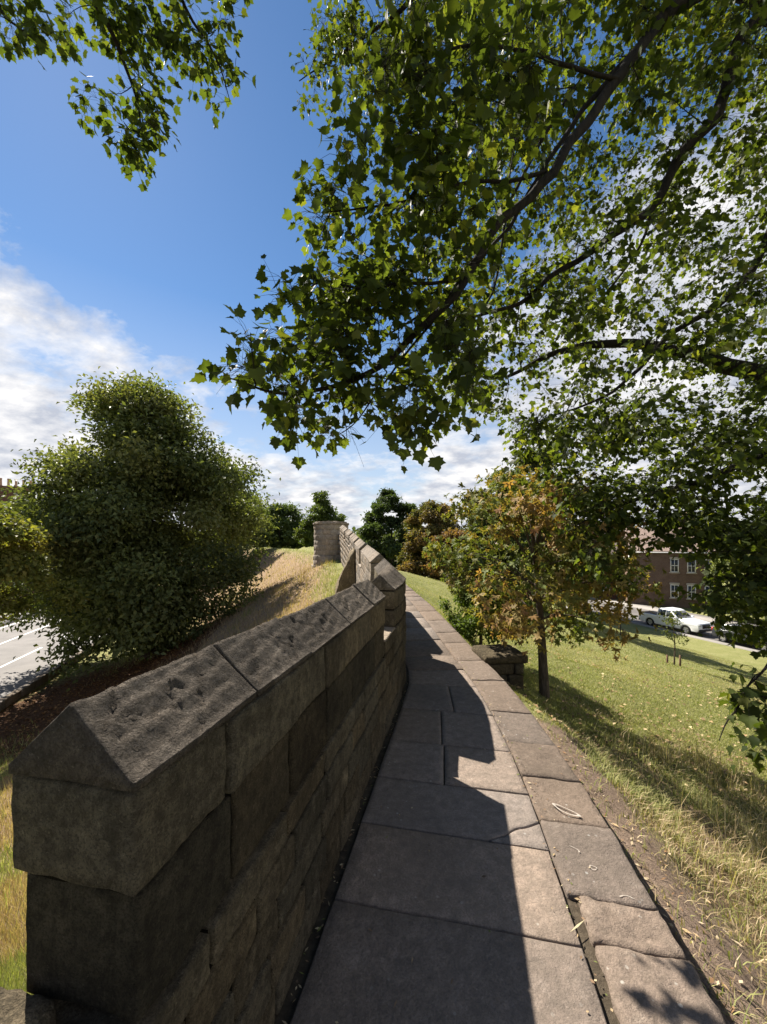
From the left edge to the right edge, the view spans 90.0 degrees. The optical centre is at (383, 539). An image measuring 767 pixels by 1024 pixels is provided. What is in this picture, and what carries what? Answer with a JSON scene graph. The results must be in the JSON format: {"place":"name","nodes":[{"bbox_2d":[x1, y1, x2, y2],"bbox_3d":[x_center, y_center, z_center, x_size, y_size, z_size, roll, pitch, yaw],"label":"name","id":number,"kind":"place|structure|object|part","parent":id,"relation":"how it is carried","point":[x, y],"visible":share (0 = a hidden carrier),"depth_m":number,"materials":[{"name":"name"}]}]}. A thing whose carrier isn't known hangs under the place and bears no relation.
{"place":"outdoors","nodes":[
{"label":"outdoors","id":0,"kind":"place"},
{"bbox_2d":[0,610,39,624],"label":"pavement","id":1,"kind":"structure","parent":0,"point":[14,617],"depth_m":32.06,"materials":[{"name":"grey concrete"}]},
{"bbox_2d":[0,615,106,697],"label":"road","id":2,"kind":"structure","parent":0,"point":[16,674],"depth_m":22.44,"materials":[{"name":"grey asphalt"}]},
{"bbox_2d":[0,620,64,667],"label":"road markings","id":3,"kind":"object","parent":2,"relation":"on","point":[26,654],"visible":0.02,"depth_m":23.44,"materials":[{"name":"paint"}]},
{"bbox_2d":[0,546,766,1023],"bbox_3d":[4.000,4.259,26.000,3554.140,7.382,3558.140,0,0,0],"label":"ground","id":4,"kind":"structure","parent":0,"point":[622,834],"depth_m":6.63,"materials":[{"name":"green plant"}]},
{"bbox_2d":[0,478,43,594],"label":"tall terrace","id":5,"kind":"structure","parent":4,"relation":"on","point":[8,494],"depth_m":44.27,"materials":[{"name":"brick"}]},
{"bbox_2d":[0,502,96,627],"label":"young maple","id":6,"kind":"object","parent":4,"relation":"on","point":[20,539],"visible":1,"depth_m":13.48,"materials":[{"name":"green plant"}]},
{"bbox_2d":[0,635,112,710],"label":"roadside edging","id":7,"kind":"object","parent":4,"relation":"on","point":[7,700],"visible":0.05,"depth_m":17.04,"materials":[{"name":"stone"}]},
{"bbox_2d":[0,0,256,191],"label":"maple tree","id":8,"kind":"object","parent":4,"relation":"on","point":[158,36],"visible":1,"depth_m":4.70,"materials":[{"name":"green plant"}]},
{"bbox_2d":[0,366,281,691],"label":"lime tree","id":9,"kind":"object","parent":4,"relation":"on","point":[136,559],"visible":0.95,"depth_m":18.74,"materials":[{"name":"green plant"}]},
{"bbox_2d":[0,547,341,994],"bbox_3d":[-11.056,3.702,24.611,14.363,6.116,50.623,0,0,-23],"label":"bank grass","id":10,"kind":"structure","parent":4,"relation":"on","point":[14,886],"depth_m":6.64,"materials":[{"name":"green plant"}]},
{"bbox_2d":[0,525,405,1023],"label":"city wall","id":11,"kind":"structure","parent":4,"relation":"on","point":[182,827],"depth_m":1.05,"materials":[{"name":"stone"}]},
{"bbox_2d":[201,470,277,576],"bbox_3d":[-15.931,-0.730,39.573,9.118,13.913,9.294,0,0,22],"label":"broadleaf tree","id":12,"kind":"object","parent":4,"relation":"on","point":[263,543],"visible":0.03,"depth_m":39.24,"materials":[{"name":"green plant"}]},
{"bbox_2d":[245,501,307,548],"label":"broadleaf tree","id":13,"kind":"object","parent":4,"relation":"on","point":[285,531],"visible":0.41,"depth_m":57.95,"materials":[{"name":"green plant"}]},
{"bbox_2d":[292,490,346,546],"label":"broadleaf tree","id":14,"kind":"object","parent":4,"relation":"on","point":[321,509],"visible":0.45,"depth_m":48.67,"materials":[{"name":"green plant"}]},
{"bbox_2d":[311,521,348,567],"bbox_3d":[-3.051,0.665,22.403,2.295,3.399,2.285,0,0,0],"label":"wall turret","id":15,"kind":"object","parent":4,"relation":"on","point":[326,533],"depth_m":21.48,"materials":[{"name":"stone"}]},
{"bbox_2d":[0,620,766,801],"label":"fallen leaves","id":16,"kind":"object","parent":4,"relation":"on","point":[184,650],"visible":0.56,"depth_m":13.61,"materials":[{"name":"brown plant"}]},
{"bbox_2d":[357,487,418,570],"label":"evergreen tree","id":17,"kind":"object","parent":4,"relation":"on","point":[387,501],"visible":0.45,"depth_m":44.38,"materials":[{"name":"green plant"}]},
{"bbox_2d":[395,499,464,582],"bbox_3d":[4.384,1.365,35.858,7.054,10.309,7.506,0,0,0],"label":"copper tree","id":18,"kind":"object","parent":4,"relation":"on","point":[429,514],"visible":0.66,"depth_m":34.40,"materials":[{"name":"brown plant"}]},
{"bbox_2d":[182,522,706,558],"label":"woods","id":19,"kind":"object","parent":4,"relation":"on","point":[364,540],"visible":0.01,"depth_m":142.98,"materials":[{"name":"green plant"}]},
{"bbox_2d":[419,488,512,587],"bbox_3d":[5.622,0.766,25.139,6.489,8.211,6.204,0,0,0],"label":"chestnut tree","id":20,"kind":"object","parent":4,"relation":"on","point":[456,533],"visible":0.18,"depth_m":23.53,"materials":[{"name":"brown plant"}]},
{"bbox_2d":[189,0,766,773],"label":"sycamore tree","id":21,"kind":"object","parent":4,"relation":"on","point":[397,56],"visible":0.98,"depth_m":3.55,"materials":[{"name":"green plant"}]},
{"bbox_2d":[437,582,544,677],"bbox_3d":[2.167,1.812,7.839,2.053,2.023,2.516,0,0,0],"label":"elder shrub","id":22,"kind":"object","parent":4,"relation":"on","point":[466,624],"visible":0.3,"depth_m":7.57,"materials":[{"name":"green plant"}]},
{"bbox_2d":[471,644,527,689],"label":"stone pier","id":23,"kind":"structure","parent":4,"relation":"on","point":[506,663],"depth_m":5.50,"materials":[{"name":"stone"}]},
{"bbox_2d":[282,660,755,1023],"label":"gutter litter","id":24,"kind":"object","parent":4,"relation":"on","point":[729,1018],"visible":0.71,"depth_m":2.05,"materials":[{"name":"brown plant"}]},
{"bbox_2d":[459,446,591,613],"bbox_3d":[8.889,-0.354,23.815,8.503,11.504,8.867,0,0,0],"label":"broadleaf tree","id":25,"kind":"object","parent":4,"relation":"on","point":[522,538],"visible":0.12,"depth_m":22.66,"materials":[{"name":"green plant"}]},
{"bbox_2d":[512,510,552,594],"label":"broadleaf tree","id":26,"kind":"object","parent":4,"relation":"on","point":[530,590],"visible":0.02,"depth_m":40.52,"materials":[{"name":"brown plant"}]},
{"bbox_2d":[422,457,677,698],"bbox_3d":[2.574,0.739,6.178,3.774,4.297,3.744,0,0,0],"label":"young chestnut","id":27,"kind":"object","parent":4,"relation":"on","point":[558,587],"visible":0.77,"depth_m":5.81,"materials":[{"name":"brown plant"}]},
{"bbox_2d":[405,585,725,1023],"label":"path kerb","id":28,"kind":"structure","parent":4,"relation":"on","point":[651,974],"depth_m":1.97,"materials":[{"name":"stone"}]},
{"bbox_2d":[552,803,580,816],"bbox_3d":[1.168,1.738,2.458,0.178,0.001,0.050,0,0,43],"label":"oval mark","id":29,"kind":"object","parent":28,"relation":"on","point":[554,804],"visible":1,"depth_m":2.45,"materials":[{"name":"white paint"}]},
{"bbox_2d":[526,543,616,598],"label":"brick terrace","id":30,"kind":"structure","parent":4,"relation":"on","point":[613,597],"depth_m":51.25,"materials":[{"name":"brick"}]},
{"bbox_2d":[406,573,766,835],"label":"lawn grass","id":31,"kind":"structure","parent":4,"relation":"on","point":[595,690],"depth_m":7.87,"materials":[{"name":"green plant"}]},
{"bbox_2d":[448,580,759,651],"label":"street kerb","id":32,"kind":"structure","parent":4,"relation":"on","point":[696,616],"depth_m":36.10,"materials":[{"name":"grey concrete"}]},
{"bbox_2d":[466,640,766,1023],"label":"long grass","id":33,"kind":"structure","parent":4,"relation":"on","point":[616,777],"depth_m":3.71,"materials":[{"name":"green plant"}]},
{"bbox_2d":[615,585,626,634],"bbox_3d":[12.908,3.698,20.642,0.958,3.316,1.136,0,0,-41],"label":"young sapling","id":34,"kind":"object","parent":4,"relation":"on","point":[620,621],"visible":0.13,"depth_m":20.61,"materials":[{"name":"brown plant"}]},
{"bbox_2d":[617,515,714,608],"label":"brick house","id":35,"kind":"structure","parent":4,"relation":"on","point":[680,571],"depth_m":45.12,"materials":[{"name":"brick"}]},
{"bbox_2d":[669,583,679,598],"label":"window","id":36,"kind":"structure","parent":35,"relation":"in","point":[673,586],"depth_m":44.94,"materials":[{"name":"white paint"}]},
{"bbox_2d":[669,557,679,573],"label":"window","id":37,"kind":"structure","parent":35,"relation":"in","point":[674,564],"depth_m":44.89,"materials":[{"name":"white paint"}]},
{"bbox_2d":[686,583,695,599],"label":"window","id":38,"kind":"structure","parent":35,"relation":"in","point":[689,585],"depth_m":44.27,"materials":[{"name":"white paint"}]},
{"bbox_2d":[686,560,696,573],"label":"window","id":39,"kind":"structure","parent":35,"relation":"in","point":[691,569],"depth_m":44.21,"materials":[{"name":"white paint"}]},
{"bbox_2d":[655,608,688,665],"bbox_3d":[10.241,3.555,13.604,0.962,2.238,0.924,0,0,-43],"label":"young sapling","id":40,"kind":"object","parent":4,"relation":"on","point":[672,621],"visible":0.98,"depth_m":13.66,"materials":[{"name":"green plant"}]},
{"bbox_2d":[696,500,766,613],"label":"broadleaf tree","id":41,"kind":"object","parent":4,"relation":"on","point":[712,565],"visible":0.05,"depth_m":36.05,"materials":[{"name":"green plant"}]},
{"bbox_2d":[0,0,766,532],"label":"sky","id":42,"kind":"structure","parent":0,"point":[97,269],"materials":[{"name":"blue"}]},
{"bbox_2d":[274,598,619,1023],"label":"path","id":43,"kind":"structure","parent":0,"point":[440,909],"depth_m":1.88,"materials":[{"name":"grey stone"}]},
{"bbox_2d":[532,594,765,649],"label":"street","id":44,"kind":"structure","parent":0,"point":[707,635],"depth_m":34.10,"materials":[{"name":"grey asphalt"}]},
{"bbox_2d":[639,607,712,633],"bbox_3d":[25.680,7.030,33.940,2.186,1.800,5.400,0,0,-16],"label":"car","id":45,"kind":"object","parent":44,"relation":"on","point":[690,623],"visible":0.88,"depth_m":33.19,"materials":[{"name":"white paint"}]},
{"bbox_3d":[24.769,6.495,34.112,0.138,0.510,0.660,0,0,-16],"label":"side window","id":46,"kind":"part","parent":45,"relation":"part of","materials":[{"name":"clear glass"}]},
{"bbox_2d":[711,623,766,649],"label":"parked car","id":47,"kind":"object","parent":44,"relation":"on","point":[720,637],"visible":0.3,"depth_m":29.43,"materials":[{"name":"paint"}]}
]}

